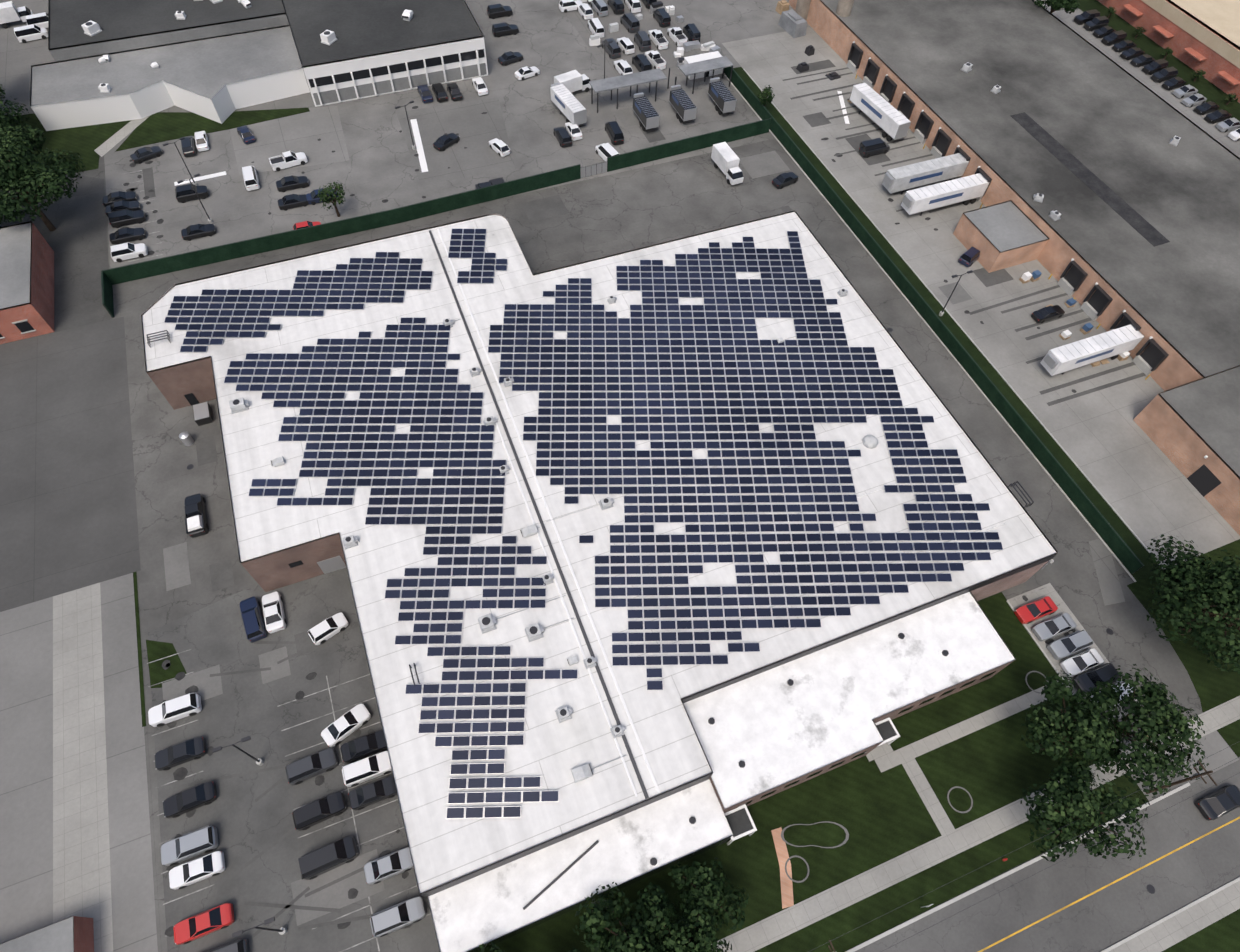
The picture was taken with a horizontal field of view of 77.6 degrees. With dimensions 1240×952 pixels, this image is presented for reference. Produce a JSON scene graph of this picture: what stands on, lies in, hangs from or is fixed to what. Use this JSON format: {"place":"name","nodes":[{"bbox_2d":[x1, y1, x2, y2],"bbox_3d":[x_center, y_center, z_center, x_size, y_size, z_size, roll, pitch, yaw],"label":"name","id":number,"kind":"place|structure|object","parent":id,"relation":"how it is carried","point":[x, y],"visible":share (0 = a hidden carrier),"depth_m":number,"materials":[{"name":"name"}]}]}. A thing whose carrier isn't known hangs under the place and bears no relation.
{"place":"outdoors","nodes":[
{"label":"outdoors","id":0,"kind":"place"},
{"bbox_2d":[0,317,140,611],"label":"yard pavement","id":1,"kind":"structure","parent":0,"point":[68,516],"depth_m":97.66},
{"bbox_2d":[0,573,157,951],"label":"concrete pavement","id":2,"kind":"structure","parent":0,"point":[26,768],"depth_m":77.95,"materials":[{"name":"concrete"}]},
{"bbox_2d":[0,916,93,951],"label":"building","id":3,"kind":"structure","parent":2,"relation":"on","point":[73,934],"depth_m":67.73,"materials":[{"name":"concrete"}]},
{"bbox_2d":[53,583,112,951],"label":"yard pavement","id":4,"kind":"structure","parent":0,"point":[81,870],"depth_m":78.21,"materials":[{"name":"concrete"}]},
{"bbox_2d":[146,640,186,687],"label":"grass","id":5,"kind":"structure","parent":0,"point":[157,650],"depth_m":84.37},
{"bbox_2d":[48,0,290,62],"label":"building","id":6,"kind":"structure","parent":0,"point":[127,25],"depth_m":142.78,"materials":[{"name":"concrete"}]},
{"bbox_2d":[0,0,488,143],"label":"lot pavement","id":7,"kind":"structure","parent":0,"point":[18,59],"depth_m":144.29,"materials":[{"name":"concrete"}]},
{"bbox_2d":[30,25,309,130],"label":"building","id":8,"kind":"structure","parent":7,"relation":"on","point":[221,79],"depth_m":137.35,"materials":[{"name":"white paint"}]},
{"bbox_2d":[115,108,309,151],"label":"lawn strip grass","id":9,"kind":"structure","parent":7,"relation":"on","point":[157,127],"depth_m":136.73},
{"bbox_2d":[148,568,439,951],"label":"parking pavement","id":10,"kind":"structure","parent":0,"point":[239,817],"depth_m":78.26,"materials":[{"name":"asphalt"}]},
{"bbox_2d":[148,693,201,726],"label":"car","id":11,"kind":"object","parent":10,"relation":"on","point":[169,711],"visible":1,"depth_m":80.30,"materials":[{"name":"white paint"}]},
{"bbox_2d":[155,737,205,770],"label":"car","id":12,"kind":"object","parent":10,"relation":"on","point":[170,757],"visible":1,"depth_m":78.28,"materials":[{"name":"black paint"}]},
{"bbox_2d":[163,781,216,818],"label":"car","id":13,"kind":"object","parent":10,"relation":"on","point":[185,801],"visible":1,"depth_m":75.93,"materials":[{"name":"black paint"}]},
{"bbox_2d":[161,826,218,865],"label":"suv","id":14,"kind":"object","parent":10,"relation":"on","point":[178,850],"visible":1,"depth_m":73.45,"materials":[{"name":"grey paint"}]},
{"bbox_2d":[169,851,224,889],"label":"car","id":15,"kind":"object","parent":10,"relation":"on","point":[184,875],"visible":1,"depth_m":72.58,"materials":[{"name":"white paint"}]},
{"bbox_2d":[174,903,234,944],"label":"car","id":16,"kind":"object","parent":10,"relation":"on","point":[199,925],"visible":1,"depth_m":70.30,"materials":[{"name":"red paint"}]},
{"bbox_2d":[239,596,267,642],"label":"car","id":17,"kind":"object","parent":10,"relation":"on","point":[253,620],"visible":0.96,"depth_m":85.72,"materials":[{"name":"blue paint"}]},
{"bbox_2d":[262,592,286,633],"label":"car","id":18,"kind":"object","parent":10,"relation":"on","point":[273,612],"visible":1,"depth_m":86.44,"materials":[{"name":"white paint"}]},
{"bbox_2d":[285,748,338,784],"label":"car","id":19,"kind":"object","parent":10,"relation":"on","point":[300,771],"visible":1,"depth_m":77.66,"materials":[{"name":"grey paint"}]},
{"bbox_2d":[292,792,347,830],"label":"car","id":20,"kind":"object","parent":10,"relation":"on","point":[307,816],"visible":1,"depth_m":75.45,"materials":[{"name":"black paint"}]},
{"bbox_2d":[298,836,358,879],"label":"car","id":21,"kind":"object","parent":10,"relation":"on","point":[325,859],"visible":1,"depth_m":73.01,"materials":[{"name":"black paint"}]},
{"bbox_2d":[308,612,348,644],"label":"car","id":22,"kind":"object","parent":10,"relation":"on","point":[322,632],"visible":1,"depth_m":85.76,"materials":[{"name":"white paint"}]},
{"bbox_2d":[321,704,370,747],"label":"car","id":23,"kind":"object","parent":10,"relation":"on","point":[343,727],"visible":1,"depth_m":80.08,"materials":[{"name":"white paint"}]},
{"bbox_2d":[340,730,386,762],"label":"car","id":24,"kind":"object","parent":10,"relation":"on","point":[352,751],"visible":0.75,"depth_m":79.07,"materials":[{"name":"black paint"}]},
{"bbox_2d":[342,751,391,786],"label":"suv","id":25,"kind":"object","parent":10,"relation":"on","point":[356,773],"visible":0.9,"depth_m":77.64,"materials":[{"name":"white paint"}]},
{"bbox_2d":[348,776,396,809],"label":"car","id":26,"kind":"object","parent":10,"relation":"on","point":[364,796],"visible":0.85,"depth_m":76.73,"materials":[{"name":"black paint"}]},
{"bbox_2d":[364,847,412,884],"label":"car","id":27,"kind":"object","parent":10,"relation":"on","point":[378,870],"visible":0.88,"depth_m":73.22,"materials":[{"name":"grey paint"}]},
{"bbox_2d":[370,896,425,936],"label":"suv","id":28,"kind":"object","parent":10,"relation":"on","point":[387,921],"visible":1,"depth_m":70.75,"materials":[{"name":"grey paint"}]},
{"bbox_2d":[282,0,487,106],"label":"building","id":29,"kind":"structure","parent":0,"point":[369,34],"depth_m":141.89,"materials":[{"name":"white paint"}]},
{"bbox_2d":[284,8,486,105],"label":"building trim","id":30,"kind":"structure","parent":29,"relation":"attached to","point":[386,86],"depth_m":141.78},
{"bbox_2d":[104,23,810,267],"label":"lot pavement","id":31,"kind":"structure","parent":0,"point":[375,171],"depth_m":133.10,"materials":[{"name":"asphalt"}]},
{"bbox_2d":[230,106,349,174],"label":"pavement patch","id":32,"kind":"object","parent":31,"relation":"on","point":[302,132],"depth_m":135.08,"materials":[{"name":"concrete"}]},
{"bbox_2d":[102,164,580,284],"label":"fence","id":33,"kind":"object","parent":31,"relation":"on","point":[169,264],"visible":1,"depth_m":120.89,"materials":[{"name":"fabric"}]},
{"bbox_2d":[396,97,514,184],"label":"pavement patch","id":34,"kind":"object","parent":31,"relation":"on","point":[473,127],"depth_m":136.92,"materials":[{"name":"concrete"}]},
{"bbox_2d":[550,82,586,126],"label":"trailer","id":35,"kind":"object","parent":31,"relation":"on","point":[568,104],"visible":0.96,"depth_m":138.24,"materials":[{"name":"grey metal"}]},
{"bbox_2d":[589,56,732,112],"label":"yard canopy","id":36,"kind":"object","parent":31,"relation":"on","point":[637,78],"visible":0.98,"depth_m":142.26,"materials":[{"name":"metal"}]},
{"bbox_2d":[607,118,770,171],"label":"fence","id":37,"kind":"object","parent":31,"relation":"on","point":[649,154],"visible":0.94,"depth_m":135.35,"materials":[{"name":"green metal"}]},
{"bbox_2d":[708,77,736,115],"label":"trailer","id":38,"kind":"object","parent":31,"relation":"on","point":[722,96],"visible":1,"depth_m":141.75,"materials":[{"name":"black paint"}]},
{"bbox_2d":[19,0,1239,951],"bbox_3d":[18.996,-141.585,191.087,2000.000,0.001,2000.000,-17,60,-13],"label":"ground","id":39,"kind":"structure","parent":0,"point":[643,207],"depth_m":105.73,"materials":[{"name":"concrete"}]},
{"bbox_2d":[0,221,53,343],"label":"brick building","id":40,"kind":"structure","parent":39,"relation":"on","point":[26,271],"depth_m":108.82,"materials":[{"name":"brick"}]},
{"bbox_2d":[0,123,56,163],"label":"tree","id":41,"kind":"object","parent":39,"relation":"on","point":[28,135],"visible":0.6,"depth_m":121.53,"materials":[{"name":"green plant"}]},
{"bbox_2d":[0,175,111,344],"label":"pavement","id":42,"kind":"structure","parent":39,"relation":"on","point":[76,240],"depth_m":118.77,"materials":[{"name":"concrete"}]},
{"bbox_2d":[0,130,85,230],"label":"tree","id":43,"kind":"object","parent":42,"relation":"on","point":[25,178],"visible":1,"depth_m":111.48,"materials":[{"name":"green plant"}]},
{"bbox_2d":[0,113,130,174],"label":"lawn grass","id":44,"kind":"structure","parent":39,"relation":"on","point":[84,142],"depth_m":133.38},
{"bbox_2d":[184,493,208,537],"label":"pickup truck","id":45,"kind":"object","parent":39,"relation":"on","point":[196,524],"visible":1,"depth_m":92.62,"materials":[{"name":"black paint"}]},
{"bbox_2d":[162,107,971,925],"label":"pavement patches","id":46,"kind":"object","parent":39,"relation":"on","point":[176,563],"depth_m":83.44,"materials":[{"name":"asphalt"}]},
{"bbox_2d":[120,99,1129,936],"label":"oil stains","id":47,"kind":"object","parent":46,"relation":"on","point":[182,773],"visible":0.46,"depth_m":82.74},
{"bbox_2d":[188,67,1145,941],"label":"parking line markings","id":48,"kind":"object","parent":46,"relation":"on","point":[300,895],"visible":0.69,"depth_m":109.38,"materials":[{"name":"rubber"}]},
{"bbox_2d":[142,60,1013,655],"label":"pavement patches","id":49,"kind":"object","parent":39,"relation":"on","point":[222,572],"depth_m":126.31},
{"bbox_2d":[141,210,1057,897],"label":"building","id":50,"kind":"structure","parent":39,"relation":"on","point":[273,540],"depth_m":87.11,"materials":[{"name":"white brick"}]},
{"bbox_2d":[429,229,659,909],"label":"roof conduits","id":51,"kind":"object","parent":50,"relation":"on","point":[640,780],"visible":0.92,"depth_m":83.07,"materials":[{"name":"grey"}]},
{"bbox_2d":[164,229,1002,818],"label":"solar panels","id":52,"kind":"object","parent":50,"relation":"on","point":[330,419],"visible":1,"depth_m":92.21,"materials":[{"name":"blue glass"}]},
{"bbox_2d":[146,289,1033,865],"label":"roof equipment","id":53,"kind":"object","parent":50,"relation":"on","point":[488,623],"visible":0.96,"depth_m":83.71,"materials":[{"name":"grey metal"}]},
{"bbox_2d":[184,393,1056,951],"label":"building wall","id":54,"kind":"structure","parent":50,"relation":"attached to","point":[1000,583],"depth_m":77.76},
{"bbox_2d":[121,170,1119,951],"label":"parking line markings","id":55,"kind":"object","parent":39,"relation":"on","point":[317,744],"visible":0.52,"depth_m":78.04,"materials":[{"name":"paint"}]},
{"bbox_2d":[711,142,743,184],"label":"box truck","id":56,"kind":"object","parent":39,"relation":"on","point":[725,158],"visible":1,"depth_m":131.15,"materials":[{"name":"grey metal"}]},
{"bbox_2d":[478,592,1148,951],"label":"lawn grass","id":57,"kind":"structure","parent":39,"relation":"on","point":[877,814],"depth_m":77.54,"materials":[{"name":"plant"}]},
{"bbox_2d":[428,779,732,951],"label":"roof","id":58,"kind":"structure","parent":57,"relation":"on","point":[476,911],"depth_m":70.22,"materials":[{"name":"white"}]},
{"bbox_2d":[572,882,675,951],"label":"tree","id":59,"kind":"object","parent":57,"relation":"on","point":[640,943],"visible":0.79,"depth_m":66.49,"materials":[{"name":"green plant"}]},
{"bbox_2d":[639,893,731,951],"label":"tree","id":60,"kind":"object","parent":57,"relation":"on","point":[695,942],"visible":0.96,"depth_m":66.23,"materials":[{"name":"green plant"}]},
{"bbox_2d":[668,858,748,930],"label":"tree","id":61,"kind":"object","parent":57,"relation":"on","point":[715,891],"visible":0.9,"depth_m":69.14,"materials":[{"name":"green plant"}]},
{"bbox_2d":[771,827,793,908],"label":"brick path","id":62,"kind":"structure","parent":57,"relation":"on","point":[785,880],"depth_m":75.19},
{"bbox_2d":[724,717,899,845],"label":"entrance canopies","id":63,"kind":"object","parent":57,"relation":"on","point":[740,822],"visible":0.79,"depth_m":74.74,"materials":[{"name":"white paint"}]},
{"bbox_2d":[683,591,1015,812],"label":"roof","id":64,"kind":"structure","parent":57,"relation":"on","point":[772,729],"depth_m":78.59,"materials":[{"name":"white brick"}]},
{"bbox_2d":[1020,670,1128,786],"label":"tree","id":65,"kind":"object","parent":57,"relation":"on","point":[1057,740],"visible":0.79,"depth_m":75.44,"materials":[{"name":"green plant"}]},
{"bbox_2d":[1020,763,1149,861],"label":"street tree","id":66,"kind":"object","parent":57,"relation":"on","point":[1068,792],"visible":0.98,"depth_m":70.93,"materials":[{"name":"green plant"}]},
{"bbox_2d":[1068,664,1208,797],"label":"tree","id":67,"kind":"object","parent":57,"relation":"on","point":[1164,718],"visible":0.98,"depth_m":74.65,"materials":[{"name":"green plant"}]},
{"bbox_2d":[724,67,1162,580],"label":"grass strip","id":68,"kind":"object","parent":39,"relation":"on","point":[1129,538],"depth_m":112.45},
{"bbox_2d":[724,66,1143,573],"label":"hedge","id":69,"kind":"object","parent":68,"relation":"on","point":[1098,521],"visible":0.98,"depth_m":111.23,"materials":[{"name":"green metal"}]},
{"bbox_2d":[724,69,1239,951],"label":"kerbs","id":70,"kind":"structure","parent":39,"relation":"on","point":[910,921],"depth_m":95.73,"materials":[{"name":"concrete"}]},
{"bbox_2d":[789,0,1239,390],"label":"warehouse","id":71,"kind":"structure","parent":39,"relation":"on","point":[1116,128],"depth_m":131.37,"materials":[{"name":"concrete"}]},
{"bbox_2d":[1008,583,1136,721],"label":"parking lot","id":72,"kind":"structure","parent":39,"relation":"on","point":[1049,590],"depth_m":90.44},
{"bbox_2d":[1014,596,1057,623],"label":"car","id":73,"kind":"object","parent":72,"relation":"on","point":[1028,613],"visible":1,"depth_m":89.72,"materials":[{"name":"red paint"}]},
{"bbox_2d":[1032,613,1076,641],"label":"car","id":74,"kind":"object","parent":72,"relation":"on","point":[1053,627],"visible":1,"depth_m":88.66,"materials":[{"name":"grey paint"}]},
{"bbox_2d":[1047,630,1092,659],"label":"car","id":75,"kind":"object","parent":72,"relation":"on","point":[1069,645],"visible":1,"depth_m":87.23,"materials":[{"name":"grey paint"}]},
{"bbox_2d":[1060,648,1103,676],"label":"car","id":76,"kind":"object","parent":72,"relation":"on","point":[1082,662],"visible":0.98,"depth_m":86.45,"materials":[{"name":"white paint"}]},
{"bbox_2d":[1072,662,1119,694],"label":"car","id":77,"kind":"object","parent":72,"relation":"on","point":[1092,677],"visible":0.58,"depth_m":85.19,"materials":[{"name":"black paint"}]},
{"bbox_2d":[1127,539,1239,756],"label":"lawn grass","id":78,"kind":"structure","parent":39,"relation":"on","point":[1214,687],"depth_m":88.21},
{"bbox_2d":[1146,534,1239,673],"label":"tree","id":79,"kind":"object","parent":78,"relation":"on","point":[1206,586],"visible":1,"depth_m":81.83,"materials":[{"name":"green plant"}]},
{"bbox_2d":[1133,365,1239,534],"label":"warehouse","id":80,"kind":"structure","parent":39,"relation":"on","point":[1186,428],"depth_m":100.78,"materials":[{"name":"orange brick"}]},
{"bbox_2d":[1162,909,1239,951],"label":"lawn grass","id":81,"kind":"structure","parent":39,"relation":"on","point":[1222,935],"depth_m":73.10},
{"bbox_2d":[465,0,794,75],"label":"lot pavement","id":82,"kind":"structure","parent":0,"point":[548,34],"depth_m":159.03,"materials":[{"name":"asphalt"}]},
{"bbox_2d":[557,0,724,77],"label":"parking lot","id":83,"kind":"structure","parent":0,"point":[648,22],"depth_m":157.71,"materials":[{"name":"asphalt"}]},
{"bbox_2d":[580,0,720,68],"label":"storage yard stock","id":84,"kind":"object","parent":83,"relation":"on","point":[710,46],"visible":0.83,"depth_m":154.61,"materials":[{"name":"white paint"}]},
{"bbox_2d":[902,758,954,834],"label":"path","id":85,"kind":"structure","parent":0,"point":[930,800],"depth_m":79.23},
{"bbox_2d":[722,27,1163,444],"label":"yard pavement","id":86,"kind":"structure","parent":0,"point":[930,255],"depth_m":122.90,"materials":[{"name":"concrete"}]},
{"bbox_2d":[775,0,853,79],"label":"yard clutter","id":87,"kind":"object","parent":86,"relation":"on","point":[792,23],"visible":0.75,"depth_m":157.84,"materials":[{"name":"metal"}]},
{"bbox_2d":[850,83,910,142],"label":"trailer","id":88,"kind":"object","parent":86,"relation":"on","point":[890,120],"visible":1,"depth_m":139.85,"materials":[{"name":"grey metal"}]},
{"bbox_2d":[882,153,968,194],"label":"trailer","id":89,"kind":"object","parent":86,"relation":"on","point":[944,168],"visible":0.85,"depth_m":130.37,"materials":[{"name":"grey metal"}]},
{"bbox_2d":[901,173,989,215],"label":"trailer","id":90,"kind":"object","parent":86,"relation":"on","point":[966,190],"visible":0.98,"depth_m":127.49,"materials":[{"name":"grey metal"}]},
{"bbox_2d":[953,200,1049,272],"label":"brick building annex","id":91,"kind":"object","parent":86,"relation":"on","point":[1006,234],"visible":0.97,"depth_m":122.13,"materials":[{"name":"orange brick"}]},
{"bbox_2d":[847,41,1220,496],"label":"loading dock doors","id":92,"kind":"structure","parent":86,"relation":"on","point":[1203,480],"depth_m":124.63,"materials":[{"name":"grey metal"}]},
{"bbox_2d":[1040,324,1143,375],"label":"trailer","id":93,"kind":"object","parent":86,"relation":"on","point":[1112,344],"visible":0.92,"depth_m":109.21,"materials":[{"name":"grey metal"}]},
{"bbox_2d":[875,681,1062,772],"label":"path","id":94,"kind":"structure","parent":0,"point":[950,734],"depth_m":83.00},
{"bbox_2d":[711,696,1239,951],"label":"sidewalk pavement","id":95,"kind":"structure","parent":0,"point":[819,906],"depth_m":75.66,"materials":[{"name":"concrete"}]},
{"bbox_2d":[809,741,1239,951],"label":"utility poles","id":96,"kind":"object","parent":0,"point":[1197,775],"depth_m":70.47,"materials":[{"name":"brown wood"}]},
{"bbox_2d":[855,761,1239,951],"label":"street","id":97,"kind":"structure","parent":0,"point":[1112,914],"depth_m":74.95,"materials":[{"name":"asphalt"}]},
{"bbox_2d":[1195,785,1239,820],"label":"car","id":98,"kind":"object","parent":97,"relation":"on","point":[1218,803],"visible":1,"depth_m":78.68,"materials":[{"name":"black paint"}]},
{"bbox_2d":[1089,539,1124,605],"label":"concrete pad","id":99,"kind":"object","parent":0,"point":[1109,584],"depth_m":93.80,"materials":[{"name":"concrete"}]},
{"bbox_2d":[1035,0,1239,157],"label":"parking lot","id":100,"kind":"structure","parent":0,"point":[1190,113],"depth_m":153.47,"materials":[{"name":"asphalt"}]},
{"bbox_2d":[1061,420,1239,568],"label":"yard pavement","id":101,"kind":"structure","parent":0,"point":[1147,489],"depth_m":100.59,"materials":[{"name":"concrete"}]},
{"bbox_2d":[1077,0,1239,120],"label":"grass","id":102,"kind":"structure","parent":0,"point":[1207,89],"depth_m":158.66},
{"bbox_2d":[1098,0,1239,102],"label":"building","id":103,"kind":"structure","parent":0,"point":[1220,18],"depth_m":156.05,"materials":[{"name":"red brick"}]},
{"bbox_2d":[1122,0,1239,85],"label":"building roof","id":104,"kind":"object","parent":103,"relation":"attached to","point":[1202,34],"visible":0.85,"depth_m":154.28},
{"bbox_2d":[1109,881,1239,951],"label":"sidewalk pavement","id":105,"kind":"structure","parent":0,"point":[1183,925],"depth_m":73.74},
{"bbox_2d":[1168,730,1238,783],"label":"apron pavement","id":106,"kind":"structure","parent":0,"point":[1214,742],"depth_m":82.41,"materials":[{"name":"concrete"}]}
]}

